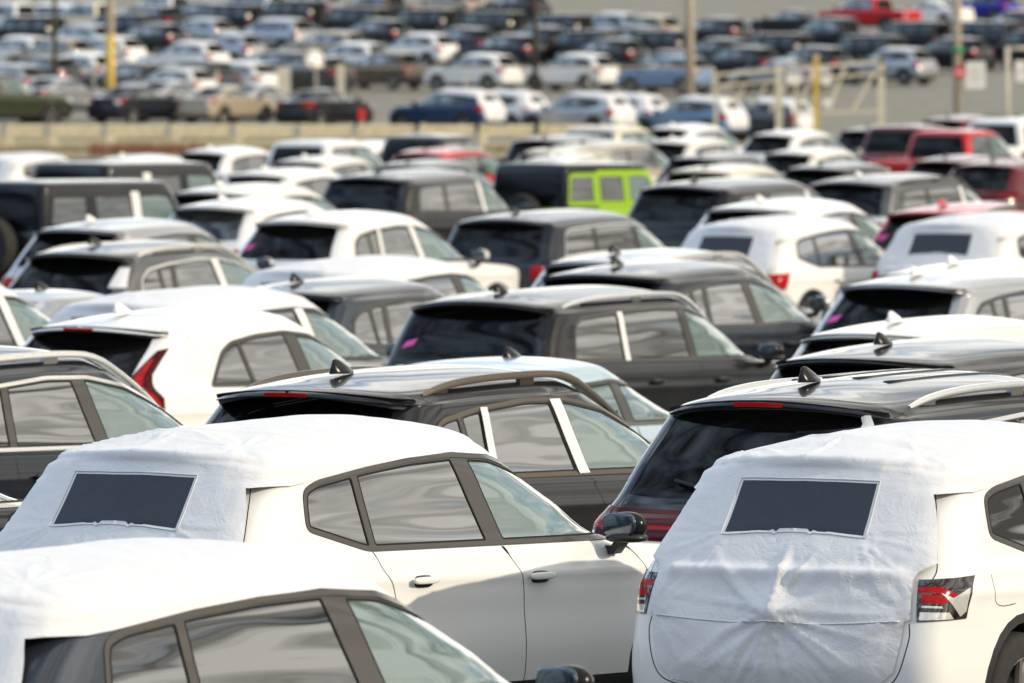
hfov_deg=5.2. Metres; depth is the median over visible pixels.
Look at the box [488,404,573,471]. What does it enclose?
side window
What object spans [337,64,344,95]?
marker post
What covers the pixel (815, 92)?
bollard post
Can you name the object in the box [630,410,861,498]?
rear window
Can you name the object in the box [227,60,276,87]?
crossover
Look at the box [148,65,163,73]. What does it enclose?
rear window
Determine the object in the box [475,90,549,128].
crossover
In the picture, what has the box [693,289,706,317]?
side window
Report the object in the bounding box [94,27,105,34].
rear window
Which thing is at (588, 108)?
crossover
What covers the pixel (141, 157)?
crossover
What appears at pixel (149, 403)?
side window
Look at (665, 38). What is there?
side window
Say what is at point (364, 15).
side window
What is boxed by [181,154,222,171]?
rear window
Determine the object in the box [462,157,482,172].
side window
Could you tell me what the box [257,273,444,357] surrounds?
crossover
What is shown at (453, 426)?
side window
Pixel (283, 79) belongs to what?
marker post
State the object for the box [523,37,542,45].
rear window
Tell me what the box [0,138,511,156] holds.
grass verge
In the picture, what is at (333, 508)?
side window
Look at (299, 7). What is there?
side window
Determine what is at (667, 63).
side window
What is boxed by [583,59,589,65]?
side window
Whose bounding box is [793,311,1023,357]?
crossover
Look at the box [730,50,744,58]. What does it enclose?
side window
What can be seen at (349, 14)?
side window
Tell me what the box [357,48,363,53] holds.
side window
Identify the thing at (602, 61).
rear window
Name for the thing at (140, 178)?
side window
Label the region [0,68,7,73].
side window
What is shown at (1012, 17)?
side window
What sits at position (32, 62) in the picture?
side window
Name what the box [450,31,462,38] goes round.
side window
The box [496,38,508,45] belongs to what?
side window
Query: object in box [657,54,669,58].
side window
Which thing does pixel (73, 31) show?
side window
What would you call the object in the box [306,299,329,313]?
rear window
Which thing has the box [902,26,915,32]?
side window
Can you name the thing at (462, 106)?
crossover
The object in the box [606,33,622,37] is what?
rear window
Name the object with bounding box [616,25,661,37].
crossover
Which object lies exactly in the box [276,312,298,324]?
side window
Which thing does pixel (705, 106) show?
side window
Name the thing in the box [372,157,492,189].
crossover
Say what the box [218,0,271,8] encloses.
crossover
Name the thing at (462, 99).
side window
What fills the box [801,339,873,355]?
rear window
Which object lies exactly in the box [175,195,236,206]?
rear window
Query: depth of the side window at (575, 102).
449.05 m
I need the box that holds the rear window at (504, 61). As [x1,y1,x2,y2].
[497,57,517,65]
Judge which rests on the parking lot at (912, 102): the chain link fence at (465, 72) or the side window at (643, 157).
the chain link fence at (465, 72)
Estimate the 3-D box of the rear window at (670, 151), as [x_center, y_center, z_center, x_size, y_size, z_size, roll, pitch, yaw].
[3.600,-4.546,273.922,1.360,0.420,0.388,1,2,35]
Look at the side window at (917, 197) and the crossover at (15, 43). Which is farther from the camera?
the crossover at (15, 43)
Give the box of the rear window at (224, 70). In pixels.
[213,63,235,73]
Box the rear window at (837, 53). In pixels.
[830,49,849,57]
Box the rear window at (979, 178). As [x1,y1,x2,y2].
[952,167,1009,190]
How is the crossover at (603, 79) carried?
on the parking lot at (912, 102)
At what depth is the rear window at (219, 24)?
556.81 m
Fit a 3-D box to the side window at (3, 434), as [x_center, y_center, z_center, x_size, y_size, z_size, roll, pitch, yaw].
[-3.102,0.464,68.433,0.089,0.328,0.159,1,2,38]
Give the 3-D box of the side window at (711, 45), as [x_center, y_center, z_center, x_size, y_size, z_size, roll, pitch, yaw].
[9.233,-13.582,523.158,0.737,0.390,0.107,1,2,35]
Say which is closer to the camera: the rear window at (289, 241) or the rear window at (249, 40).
the rear window at (289, 241)
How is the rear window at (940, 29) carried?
in the off roader at (922, 34)
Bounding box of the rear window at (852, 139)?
[837,132,867,147]
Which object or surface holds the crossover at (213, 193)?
on the parking lot at (99, 158)
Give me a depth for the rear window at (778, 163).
256.74 m
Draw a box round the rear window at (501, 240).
[451,222,542,257]
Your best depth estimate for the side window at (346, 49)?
516.10 m
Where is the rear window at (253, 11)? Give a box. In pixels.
[248,7,264,16]
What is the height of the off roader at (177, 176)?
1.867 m
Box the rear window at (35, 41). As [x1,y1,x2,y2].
[32,39,43,44]
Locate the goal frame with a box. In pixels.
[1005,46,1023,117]
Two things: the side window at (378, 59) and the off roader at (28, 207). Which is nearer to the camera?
the off roader at (28, 207)
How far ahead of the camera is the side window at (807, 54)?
509.21 m
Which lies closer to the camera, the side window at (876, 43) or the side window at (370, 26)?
the side window at (876, 43)
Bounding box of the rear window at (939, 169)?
[909,163,960,176]
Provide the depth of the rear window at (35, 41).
526.41 m
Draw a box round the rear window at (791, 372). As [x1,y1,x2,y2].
[778,365,901,378]
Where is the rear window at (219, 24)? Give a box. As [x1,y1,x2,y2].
[214,21,233,28]
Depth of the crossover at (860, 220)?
145.96 m
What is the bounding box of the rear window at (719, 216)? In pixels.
[703,211,780,224]
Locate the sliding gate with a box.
[713,59,884,129]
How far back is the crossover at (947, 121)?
310.45 m
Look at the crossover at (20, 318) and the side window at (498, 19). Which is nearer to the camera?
the crossover at (20, 318)
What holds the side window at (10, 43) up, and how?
in the crossover at (15, 43)
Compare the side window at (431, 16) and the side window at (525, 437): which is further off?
the side window at (431, 16)
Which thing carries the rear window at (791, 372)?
in the crossover at (882, 351)
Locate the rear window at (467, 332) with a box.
[396,307,539,359]
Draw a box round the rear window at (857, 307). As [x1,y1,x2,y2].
[820,289,952,332]
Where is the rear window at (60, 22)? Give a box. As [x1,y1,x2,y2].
[48,19,65,29]
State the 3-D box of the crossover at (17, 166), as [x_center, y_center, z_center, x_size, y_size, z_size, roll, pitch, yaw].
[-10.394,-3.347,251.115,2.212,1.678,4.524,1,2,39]
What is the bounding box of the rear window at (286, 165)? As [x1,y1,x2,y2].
[273,163,318,168]
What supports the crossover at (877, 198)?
on the parking lot at (99, 158)
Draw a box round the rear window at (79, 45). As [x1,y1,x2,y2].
[72,41,93,49]
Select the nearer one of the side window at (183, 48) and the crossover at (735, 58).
the crossover at (735, 58)
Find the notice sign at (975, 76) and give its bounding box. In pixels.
[966,62,984,87]
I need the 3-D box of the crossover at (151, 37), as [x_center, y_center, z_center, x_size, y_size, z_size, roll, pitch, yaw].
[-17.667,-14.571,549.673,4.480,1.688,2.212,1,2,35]
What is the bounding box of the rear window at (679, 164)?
[660,160,714,178]
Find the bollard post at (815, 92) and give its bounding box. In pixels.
[813,55,818,131]
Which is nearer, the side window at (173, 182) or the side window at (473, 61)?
the side window at (173, 182)
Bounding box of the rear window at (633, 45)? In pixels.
[626,41,646,49]
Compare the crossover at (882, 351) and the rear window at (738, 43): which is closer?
the crossover at (882, 351)
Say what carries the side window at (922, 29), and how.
in the off roader at (922, 34)
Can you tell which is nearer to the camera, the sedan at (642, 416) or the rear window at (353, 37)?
the sedan at (642, 416)
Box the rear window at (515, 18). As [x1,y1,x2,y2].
[510,14,526,23]
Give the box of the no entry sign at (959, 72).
[953,66,966,78]
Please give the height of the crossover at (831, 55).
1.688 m
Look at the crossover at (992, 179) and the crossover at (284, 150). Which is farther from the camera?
the crossover at (284, 150)
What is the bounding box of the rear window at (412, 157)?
[393,155,437,162]
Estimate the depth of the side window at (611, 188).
173.63 m
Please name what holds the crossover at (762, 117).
on the parking lot at (912, 102)
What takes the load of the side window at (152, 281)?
in the crossover at (93, 265)
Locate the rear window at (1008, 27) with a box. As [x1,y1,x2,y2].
[1005,24,1020,34]
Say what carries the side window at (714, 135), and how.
in the crossover at (685, 130)
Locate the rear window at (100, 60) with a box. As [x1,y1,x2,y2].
[94,56,104,65]
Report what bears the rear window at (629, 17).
in the crossover at (603, 20)
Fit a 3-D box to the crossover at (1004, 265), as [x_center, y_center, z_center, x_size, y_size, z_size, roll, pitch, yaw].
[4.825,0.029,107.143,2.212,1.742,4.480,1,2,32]
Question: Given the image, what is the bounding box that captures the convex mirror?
[305,49,323,88]
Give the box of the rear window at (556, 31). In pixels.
[553,29,565,35]
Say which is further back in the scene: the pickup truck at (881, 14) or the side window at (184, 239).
the pickup truck at (881, 14)
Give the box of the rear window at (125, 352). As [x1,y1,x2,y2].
[26,332,151,376]
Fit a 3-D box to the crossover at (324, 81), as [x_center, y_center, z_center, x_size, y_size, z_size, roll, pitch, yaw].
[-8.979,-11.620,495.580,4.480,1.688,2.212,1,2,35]
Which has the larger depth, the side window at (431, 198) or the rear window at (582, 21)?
the rear window at (582, 21)
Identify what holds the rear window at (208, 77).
in the crossover at (208, 79)
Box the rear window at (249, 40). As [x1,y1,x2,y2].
[242,36,262,44]
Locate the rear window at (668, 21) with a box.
[663,18,680,25]
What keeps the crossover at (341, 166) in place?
on the parking lot at (99, 158)
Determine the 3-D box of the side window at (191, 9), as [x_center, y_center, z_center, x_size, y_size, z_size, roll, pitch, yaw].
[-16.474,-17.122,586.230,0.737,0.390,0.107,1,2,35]
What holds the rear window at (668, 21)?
in the crossover at (664, 22)
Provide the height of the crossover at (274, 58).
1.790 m
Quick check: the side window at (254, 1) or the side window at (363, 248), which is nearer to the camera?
the side window at (363, 248)
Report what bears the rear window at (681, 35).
in the off roader at (653, 40)
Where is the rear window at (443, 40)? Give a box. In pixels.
[435,36,454,44]
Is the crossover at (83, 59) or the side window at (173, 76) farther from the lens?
the crossover at (83, 59)
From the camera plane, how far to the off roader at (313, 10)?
582.29 m
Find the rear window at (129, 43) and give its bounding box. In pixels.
[122,39,142,47]
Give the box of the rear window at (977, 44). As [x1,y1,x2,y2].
[969,40,988,48]
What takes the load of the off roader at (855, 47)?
on the parking lot at (912, 102)
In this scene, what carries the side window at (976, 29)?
in the off roader at (992, 33)
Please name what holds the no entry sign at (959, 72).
attached to the light pole at (957, 49)
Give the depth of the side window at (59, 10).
580.41 m
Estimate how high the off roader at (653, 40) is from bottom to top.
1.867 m
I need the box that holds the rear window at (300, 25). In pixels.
[294,21,313,29]
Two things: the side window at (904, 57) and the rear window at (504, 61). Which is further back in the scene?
the side window at (904, 57)
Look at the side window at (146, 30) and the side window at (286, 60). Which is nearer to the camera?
the side window at (286, 60)
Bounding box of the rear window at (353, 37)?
[348,34,366,41]
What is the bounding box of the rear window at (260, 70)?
[254,64,275,73]
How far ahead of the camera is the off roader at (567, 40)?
529.86 m
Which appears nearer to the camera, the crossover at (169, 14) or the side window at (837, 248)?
the side window at (837, 248)
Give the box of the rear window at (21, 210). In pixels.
[0,192,40,230]
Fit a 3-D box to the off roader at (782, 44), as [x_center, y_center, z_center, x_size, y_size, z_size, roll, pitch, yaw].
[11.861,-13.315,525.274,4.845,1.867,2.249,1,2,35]
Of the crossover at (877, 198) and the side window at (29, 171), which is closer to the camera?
the crossover at (877, 198)
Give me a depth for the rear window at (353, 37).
535.22 m
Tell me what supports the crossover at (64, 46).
on the parking lot at (912, 102)
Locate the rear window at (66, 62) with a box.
[57,59,80,69]
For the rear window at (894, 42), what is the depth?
520.40 m
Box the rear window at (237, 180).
[226,177,280,184]
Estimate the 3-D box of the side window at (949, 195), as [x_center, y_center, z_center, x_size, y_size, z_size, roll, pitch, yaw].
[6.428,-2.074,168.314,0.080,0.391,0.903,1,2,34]
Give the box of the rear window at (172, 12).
[166,7,184,16]
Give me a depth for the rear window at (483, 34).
541.92 m
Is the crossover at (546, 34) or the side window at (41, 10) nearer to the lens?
the crossover at (546, 34)
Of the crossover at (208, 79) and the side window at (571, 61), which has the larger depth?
the side window at (571, 61)
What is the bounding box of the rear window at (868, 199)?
[811,185,882,215]
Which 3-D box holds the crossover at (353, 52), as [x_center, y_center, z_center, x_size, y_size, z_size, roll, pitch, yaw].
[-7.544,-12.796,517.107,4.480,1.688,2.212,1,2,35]
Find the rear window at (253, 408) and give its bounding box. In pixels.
[213,398,392,423]
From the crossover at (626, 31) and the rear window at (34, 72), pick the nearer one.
the rear window at (34, 72)
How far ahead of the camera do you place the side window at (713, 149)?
274.43 m
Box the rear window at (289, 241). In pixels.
[240,224,336,259]
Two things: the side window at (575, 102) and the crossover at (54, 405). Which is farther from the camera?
the side window at (575, 102)
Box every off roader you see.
[0,16,65,39]
[0,179,177,283]
[33,160,216,192]
[93,14,157,35]
[178,4,265,30]
[264,0,328,21]
[311,7,392,30]
[395,8,460,32]
[437,11,527,34]
[493,161,653,215]
[504,14,595,33]
[539,30,622,66]
[628,30,696,53]
[746,33,813,57]
[833,35,906,61]
[879,21,953,48]
[952,21,1020,45]
[987,30,1023,69]
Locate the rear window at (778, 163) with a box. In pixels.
[763,155,808,173]
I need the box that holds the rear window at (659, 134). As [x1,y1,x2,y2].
[649,130,684,139]
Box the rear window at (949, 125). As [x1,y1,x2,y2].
[923,121,959,128]
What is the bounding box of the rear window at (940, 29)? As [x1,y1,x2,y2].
[935,24,950,34]
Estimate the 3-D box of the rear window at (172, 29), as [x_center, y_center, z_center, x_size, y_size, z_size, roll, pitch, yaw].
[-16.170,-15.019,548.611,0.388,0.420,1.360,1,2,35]
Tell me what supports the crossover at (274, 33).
on the parking lot at (912, 102)
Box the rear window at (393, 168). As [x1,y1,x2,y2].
[379,167,413,170]
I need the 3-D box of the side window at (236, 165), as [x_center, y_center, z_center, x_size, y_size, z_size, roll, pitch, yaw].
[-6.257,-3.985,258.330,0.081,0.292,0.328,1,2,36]
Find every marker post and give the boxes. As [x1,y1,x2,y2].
[277,66,290,93]
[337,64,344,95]
[776,64,782,129]
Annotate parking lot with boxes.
[0,0,1023,142]
[65,157,500,163]
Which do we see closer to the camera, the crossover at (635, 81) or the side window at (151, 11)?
the crossover at (635, 81)
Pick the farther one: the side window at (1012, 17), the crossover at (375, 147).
the side window at (1012, 17)
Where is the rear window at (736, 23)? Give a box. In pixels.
[730,20,748,27]
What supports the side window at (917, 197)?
in the crossover at (877, 198)
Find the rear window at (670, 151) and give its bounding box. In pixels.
[650,144,685,158]
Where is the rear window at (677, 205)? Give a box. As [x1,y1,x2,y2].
[631,189,717,222]
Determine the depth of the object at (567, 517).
56.80 m
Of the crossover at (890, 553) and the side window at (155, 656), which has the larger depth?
the crossover at (890, 553)
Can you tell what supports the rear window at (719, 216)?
in the crossover at (860, 220)
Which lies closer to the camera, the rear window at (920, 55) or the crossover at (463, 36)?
the rear window at (920, 55)
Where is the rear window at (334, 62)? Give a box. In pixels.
[329,59,349,68]
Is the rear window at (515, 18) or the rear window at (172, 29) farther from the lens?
the rear window at (515, 18)
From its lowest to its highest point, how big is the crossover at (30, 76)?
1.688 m
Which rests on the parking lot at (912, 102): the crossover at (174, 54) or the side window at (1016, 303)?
the crossover at (174, 54)
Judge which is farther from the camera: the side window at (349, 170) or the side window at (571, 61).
the side window at (571, 61)
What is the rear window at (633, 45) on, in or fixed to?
in the crossover at (619, 51)
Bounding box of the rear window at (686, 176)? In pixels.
[664,173,723,183]
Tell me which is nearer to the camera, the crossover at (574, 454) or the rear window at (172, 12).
the crossover at (574, 454)
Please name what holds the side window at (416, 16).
in the off roader at (427, 20)
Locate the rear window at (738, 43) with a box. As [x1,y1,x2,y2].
[734,41,750,45]
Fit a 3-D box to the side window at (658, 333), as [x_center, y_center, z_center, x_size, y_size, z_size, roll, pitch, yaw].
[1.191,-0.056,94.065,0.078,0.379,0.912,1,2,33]
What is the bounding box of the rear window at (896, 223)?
[875,216,939,248]
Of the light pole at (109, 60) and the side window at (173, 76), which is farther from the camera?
the side window at (173, 76)
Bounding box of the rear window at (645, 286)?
[545,279,651,290]
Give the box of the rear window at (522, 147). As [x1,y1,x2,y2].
[507,142,557,160]
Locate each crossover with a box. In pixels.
[0,35,46,63]
[0,63,44,91]
[0,152,69,179]
[0,286,50,346]
[0,345,182,499]
[0,414,660,682]
[0,537,593,682]
[1,215,273,288]
[4,37,96,63]
[8,236,254,295]
[9,281,103,319]
[15,55,85,78]
[20,302,397,425]
[34,2,74,15]
[44,23,116,40]
[48,285,394,366]
[62,52,115,76]
[74,61,165,90]
[88,36,147,61]
[95,152,225,182]
[118,22,190,53]
[118,66,218,90]
[121,4,186,23]
[136,40,230,66]
[168,194,324,253]
[172,180,337,211]
[174,59,241,85]
[178,17,235,40]
[179,145,269,176]
[180,1,221,18]
[204,32,266,60]
[204,359,649,531]
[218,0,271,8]
[225,165,340,196]
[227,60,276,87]
[233,17,316,49]
[237,207,519,290]
[241,255,487,296]
[249,50,305,68]
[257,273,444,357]
[271,153,373,176]
[274,56,356,93]
[280,30,367,53]
[321,166,533,242]
[323,41,389,63]
[324,0,345,10]
[343,18,413,44]
[348,51,426,88]
[350,139,384,159]
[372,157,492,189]
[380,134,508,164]
[384,32,459,68]
[384,283,784,412]
[389,88,506,132]
[391,145,497,182]
[408,0,486,21]
[423,53,523,90]
[440,26,494,47]
[447,207,665,288]
[454,33,547,66]
[471,0,552,22]
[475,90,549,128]
[506,133,608,162]
[514,25,566,45]
[516,145,656,182]
[519,91,636,133]
[520,152,656,185]
[523,53,620,91]
[531,244,830,323]
[540,256,828,360]
[553,139,668,177]
[556,37,649,64]
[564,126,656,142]
[591,366,1023,541]
[593,12,637,29]
[600,14,681,29]
[614,93,667,114]
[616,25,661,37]
[616,49,701,71]
[616,55,716,93]
[627,175,870,247]
[632,420,1023,682]
[636,95,749,138]
[645,135,761,159]
[646,122,746,152]
[653,150,779,184]
[661,162,785,183]
[681,16,752,42]
[681,214,883,311]
[682,37,750,58]
[697,195,880,240]
[706,45,780,81]
[736,98,819,140]
[740,128,861,159]
[762,146,889,175]
[770,332,1023,379]
[779,45,853,82]
[782,159,891,186]
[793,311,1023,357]
[808,171,982,225]
[814,266,1023,333]
[836,124,875,153]
[839,47,937,84]
[871,211,1023,279]
[872,199,1023,252]
[877,255,1023,278]
[907,153,996,176]
[917,36,993,70]
[921,114,989,128]
[949,156,1023,204]
[961,0,1021,20]
[985,9,1023,29]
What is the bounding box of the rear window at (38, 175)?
[34,172,104,178]
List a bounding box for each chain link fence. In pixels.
[0,66,713,111]
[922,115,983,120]
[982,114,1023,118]
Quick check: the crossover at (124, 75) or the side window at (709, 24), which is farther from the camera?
the side window at (709, 24)
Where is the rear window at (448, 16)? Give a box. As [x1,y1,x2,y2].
[443,11,458,21]
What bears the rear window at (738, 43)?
in the crossover at (711, 47)
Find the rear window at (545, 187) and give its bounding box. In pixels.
[494,172,562,206]
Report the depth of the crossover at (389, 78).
500.48 m
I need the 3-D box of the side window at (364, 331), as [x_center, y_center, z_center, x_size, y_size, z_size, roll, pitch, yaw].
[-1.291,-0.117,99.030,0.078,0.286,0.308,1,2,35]
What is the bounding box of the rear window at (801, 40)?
[797,36,813,46]
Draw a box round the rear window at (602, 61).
[595,57,615,65]
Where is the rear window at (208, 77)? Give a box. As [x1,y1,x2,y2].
[191,70,214,79]
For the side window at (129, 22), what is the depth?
556.27 m
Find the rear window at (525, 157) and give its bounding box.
[518,154,548,161]
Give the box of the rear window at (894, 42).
[890,38,906,46]
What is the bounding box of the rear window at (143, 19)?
[141,17,157,23]
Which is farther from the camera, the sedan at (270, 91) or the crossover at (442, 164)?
the sedan at (270, 91)
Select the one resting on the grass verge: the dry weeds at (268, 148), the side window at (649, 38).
the dry weeds at (268, 148)
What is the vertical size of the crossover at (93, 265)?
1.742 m
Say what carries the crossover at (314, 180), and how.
on the parking lot at (99, 158)
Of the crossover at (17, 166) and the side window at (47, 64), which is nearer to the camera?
the crossover at (17, 166)
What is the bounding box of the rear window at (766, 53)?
[759,49,779,57]
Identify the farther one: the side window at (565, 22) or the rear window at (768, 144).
the side window at (565, 22)
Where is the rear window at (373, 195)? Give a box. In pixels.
[324,180,399,210]
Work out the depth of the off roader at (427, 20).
566.32 m
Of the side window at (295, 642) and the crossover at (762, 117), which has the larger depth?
the crossover at (762, 117)
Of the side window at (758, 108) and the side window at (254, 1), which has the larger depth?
the side window at (254, 1)
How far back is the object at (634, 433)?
64.96 m
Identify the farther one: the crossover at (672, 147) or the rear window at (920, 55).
the rear window at (920, 55)
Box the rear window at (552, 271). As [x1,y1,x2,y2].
[536,266,592,287]
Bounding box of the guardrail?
[0,124,639,148]
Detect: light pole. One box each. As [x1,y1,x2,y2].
[52,0,56,75]
[105,0,114,91]
[532,0,537,91]
[685,0,693,96]
[951,0,963,115]
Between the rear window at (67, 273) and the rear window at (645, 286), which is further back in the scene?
the rear window at (67, 273)
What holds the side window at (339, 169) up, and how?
in the crossover at (341, 166)
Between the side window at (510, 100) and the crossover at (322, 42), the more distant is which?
the crossover at (322, 42)
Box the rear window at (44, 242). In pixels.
[17,232,113,266]
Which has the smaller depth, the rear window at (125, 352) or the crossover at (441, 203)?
the rear window at (125, 352)
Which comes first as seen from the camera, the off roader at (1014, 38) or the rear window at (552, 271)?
the rear window at (552, 271)
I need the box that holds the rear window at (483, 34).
[477,30,494,38]
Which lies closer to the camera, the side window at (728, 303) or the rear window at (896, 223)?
the side window at (728, 303)
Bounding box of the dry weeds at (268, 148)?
[0,143,509,152]
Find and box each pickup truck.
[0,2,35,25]
[0,73,72,122]
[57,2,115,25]
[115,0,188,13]
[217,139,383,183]
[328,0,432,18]
[795,17,883,46]
[815,0,921,31]
[854,125,946,162]
[868,129,1023,172]
[968,118,1023,157]
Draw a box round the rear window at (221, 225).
[171,210,244,240]
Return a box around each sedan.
[0,493,23,531]
[10,76,105,110]
[87,85,179,122]
[137,80,197,107]
[177,85,275,122]
[236,83,295,102]
[275,89,373,126]
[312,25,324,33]
[411,346,669,442]
[728,59,831,91]
[747,10,822,32]
[895,0,974,23]
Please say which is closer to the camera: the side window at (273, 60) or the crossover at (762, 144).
the crossover at (762, 144)
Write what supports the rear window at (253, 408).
in the crossover at (574, 454)
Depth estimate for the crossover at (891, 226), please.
142.42 m
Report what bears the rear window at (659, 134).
in the crossover at (685, 130)
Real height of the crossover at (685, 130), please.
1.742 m
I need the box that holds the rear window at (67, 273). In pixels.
[11,257,120,295]
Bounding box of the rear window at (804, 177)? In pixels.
[783,170,836,186]
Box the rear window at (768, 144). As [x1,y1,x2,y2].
[743,136,790,152]
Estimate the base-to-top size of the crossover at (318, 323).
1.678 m
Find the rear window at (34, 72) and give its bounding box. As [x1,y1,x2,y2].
[22,68,44,76]
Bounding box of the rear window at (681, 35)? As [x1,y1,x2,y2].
[678,33,695,43]
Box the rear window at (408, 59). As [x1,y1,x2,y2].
[401,55,422,63]
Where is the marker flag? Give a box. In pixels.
[358,109,365,140]
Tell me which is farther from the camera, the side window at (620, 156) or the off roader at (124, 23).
the off roader at (124, 23)
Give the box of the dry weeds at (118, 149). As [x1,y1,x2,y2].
[84,138,212,155]
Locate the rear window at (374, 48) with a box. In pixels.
[368,45,386,52]
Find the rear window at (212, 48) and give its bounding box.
[205,44,226,52]
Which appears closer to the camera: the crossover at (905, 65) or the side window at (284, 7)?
the crossover at (905, 65)
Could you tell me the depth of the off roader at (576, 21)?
556.59 m
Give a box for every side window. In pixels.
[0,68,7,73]
[0,313,13,343]
[0,397,8,445]
[5,40,17,47]
[9,382,94,444]
[17,21,29,27]
[24,165,34,177]
[28,60,40,68]
[29,306,50,320]
[33,21,44,27]
[36,7,51,14]
[45,42,57,49]
[45,62,51,69]
[53,198,86,224]
[57,7,63,13]
[62,43,67,49]
[68,28,80,35]
[69,57,79,64]
[83,59,88,65]
[95,40,104,47]
[96,197,132,219]
[111,627,187,682]
[114,19,122,25]
[116,66,130,75]
[117,177,141,179]
[125,19,136,25]
[132,9,146,13]
[135,68,141,75]
[140,27,152,34]
[144,270,161,290]
[148,9,158,15]
[149,403,179,424]
[151,176,180,192]
[159,237,189,241]
[161,266,173,288]
[162,71,175,79]
[175,262,218,287]
[178,45,190,52]
[180,73,186,79]
[184,64,196,66]
[186,5,197,12]
[186,600,356,682]
[188,22,200,29]
[216,345,251,381]
[217,37,228,44]
[218,8,229,15]
[232,38,237,44]
[233,8,243,15]
[233,160,241,171]
[237,0,251,3]
[240,158,246,171]
[241,336,297,380]
[246,156,265,170]
[253,0,263,3]
[258,22,274,29]
[265,55,278,64]
[276,22,287,29]
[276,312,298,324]
[280,4,292,11]
[283,57,289,64]
[295,4,306,11]
[300,60,309,68]
[303,182,308,189]
[308,480,366,543]
[311,179,328,196]
[320,35,333,42]
[321,344,352,366]
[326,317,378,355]
[337,36,342,42]
[338,168,342,176]
[340,46,353,53]
[344,165,361,175]
[345,11,357,18]
[355,311,376,343]
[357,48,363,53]
[357,236,371,255]
[358,461,482,543]
[361,11,372,18]
[365,23,377,30]
[369,232,379,254]
[372,56,386,63]
[372,307,387,343]
[380,229,417,256]
[387,301,422,343]
[390,57,396,63]
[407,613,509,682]
[408,37,421,44]
[412,13,424,19]
[418,278,456,296]
[420,186,445,209]
[425,38,430,44]
[427,13,438,19]
[438,94,458,103]
[443,421,459,432]
[446,184,481,209]
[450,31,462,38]
[458,96,467,103]
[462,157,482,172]
[464,414,485,449]
[468,58,481,65]
[479,15,491,22]
[486,59,491,65]
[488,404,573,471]
[495,16,506,22]
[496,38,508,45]
[498,96,505,104]
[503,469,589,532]
[506,97,514,104]
[507,0,517,3]
[513,39,518,45]
[545,18,557,25]
[561,19,573,25]
[565,58,579,65]
[566,229,595,255]
[568,97,588,107]
[571,178,593,200]
[573,35,585,42]
[576,316,622,358]
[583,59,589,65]
[589,35,601,42]
[589,99,597,106]
[596,226,636,250]
[598,42,611,49]
[599,16,611,23]
[599,177,623,200]
[612,151,627,161]
[615,43,621,49]
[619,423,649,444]
[622,30,633,37]
[623,311,689,356]
[628,100,635,105]
[629,150,653,166]
[637,19,648,25]
[645,35,658,42]
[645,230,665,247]
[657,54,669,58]
[661,60,675,68]
[662,35,674,42]
[681,101,701,111]
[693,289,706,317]
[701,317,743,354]
[702,103,710,110]
[704,21,716,27]
[705,132,719,139]
[706,42,719,49]
[707,146,722,152]
[707,284,755,323]
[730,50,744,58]
[741,195,766,202]
[748,52,754,58]
[751,103,771,113]
[763,38,776,45]
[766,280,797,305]
[770,193,804,198]
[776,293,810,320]
[780,38,792,45]
[798,239,818,263]
[800,50,814,58]
[811,138,826,147]
[815,232,858,264]
[819,52,824,57]
[830,215,851,223]
[832,157,847,161]
[855,40,869,47]
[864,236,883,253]
[873,40,885,47]
[884,51,897,59]
[901,53,907,59]
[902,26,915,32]
[903,190,926,207]
[919,26,931,32]
[929,188,960,203]
[941,41,953,48]
[972,26,985,32]
[979,303,993,315]
[988,486,1023,544]
[989,26,1001,32]
[994,299,1005,317]
[1007,13,1019,20]
[1007,295,1023,319]
[1019,239,1023,255]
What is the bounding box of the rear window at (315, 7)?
[310,3,326,12]
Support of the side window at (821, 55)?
in the crossover at (831, 55)
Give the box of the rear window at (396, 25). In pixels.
[391,22,409,29]
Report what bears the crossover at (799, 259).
on the parking lot at (99, 158)
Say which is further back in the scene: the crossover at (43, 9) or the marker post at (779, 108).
the crossover at (43, 9)
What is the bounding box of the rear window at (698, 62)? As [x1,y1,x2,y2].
[694,59,711,68]
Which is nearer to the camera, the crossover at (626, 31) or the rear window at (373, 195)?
the rear window at (373, 195)
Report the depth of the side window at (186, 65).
487.32 m
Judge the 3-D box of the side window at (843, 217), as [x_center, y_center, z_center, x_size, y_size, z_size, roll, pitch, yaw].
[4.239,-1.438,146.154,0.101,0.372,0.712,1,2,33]
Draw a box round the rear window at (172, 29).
[167,26,186,33]
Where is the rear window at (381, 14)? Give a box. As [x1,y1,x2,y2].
[376,10,392,18]
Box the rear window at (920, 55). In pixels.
[913,51,932,59]
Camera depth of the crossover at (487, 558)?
55.78 m
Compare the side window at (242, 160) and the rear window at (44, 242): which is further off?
the side window at (242, 160)
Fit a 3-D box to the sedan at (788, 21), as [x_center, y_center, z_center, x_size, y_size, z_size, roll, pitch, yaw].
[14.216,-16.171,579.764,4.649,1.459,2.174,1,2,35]
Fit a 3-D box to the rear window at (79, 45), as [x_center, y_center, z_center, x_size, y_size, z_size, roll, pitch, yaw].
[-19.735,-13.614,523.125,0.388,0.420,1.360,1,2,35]
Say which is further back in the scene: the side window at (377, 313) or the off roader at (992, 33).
the off roader at (992, 33)
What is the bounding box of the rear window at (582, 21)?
[577,17,593,27]
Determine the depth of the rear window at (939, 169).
243.43 m
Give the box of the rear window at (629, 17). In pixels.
[625,15,635,20]
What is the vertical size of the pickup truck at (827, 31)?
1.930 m

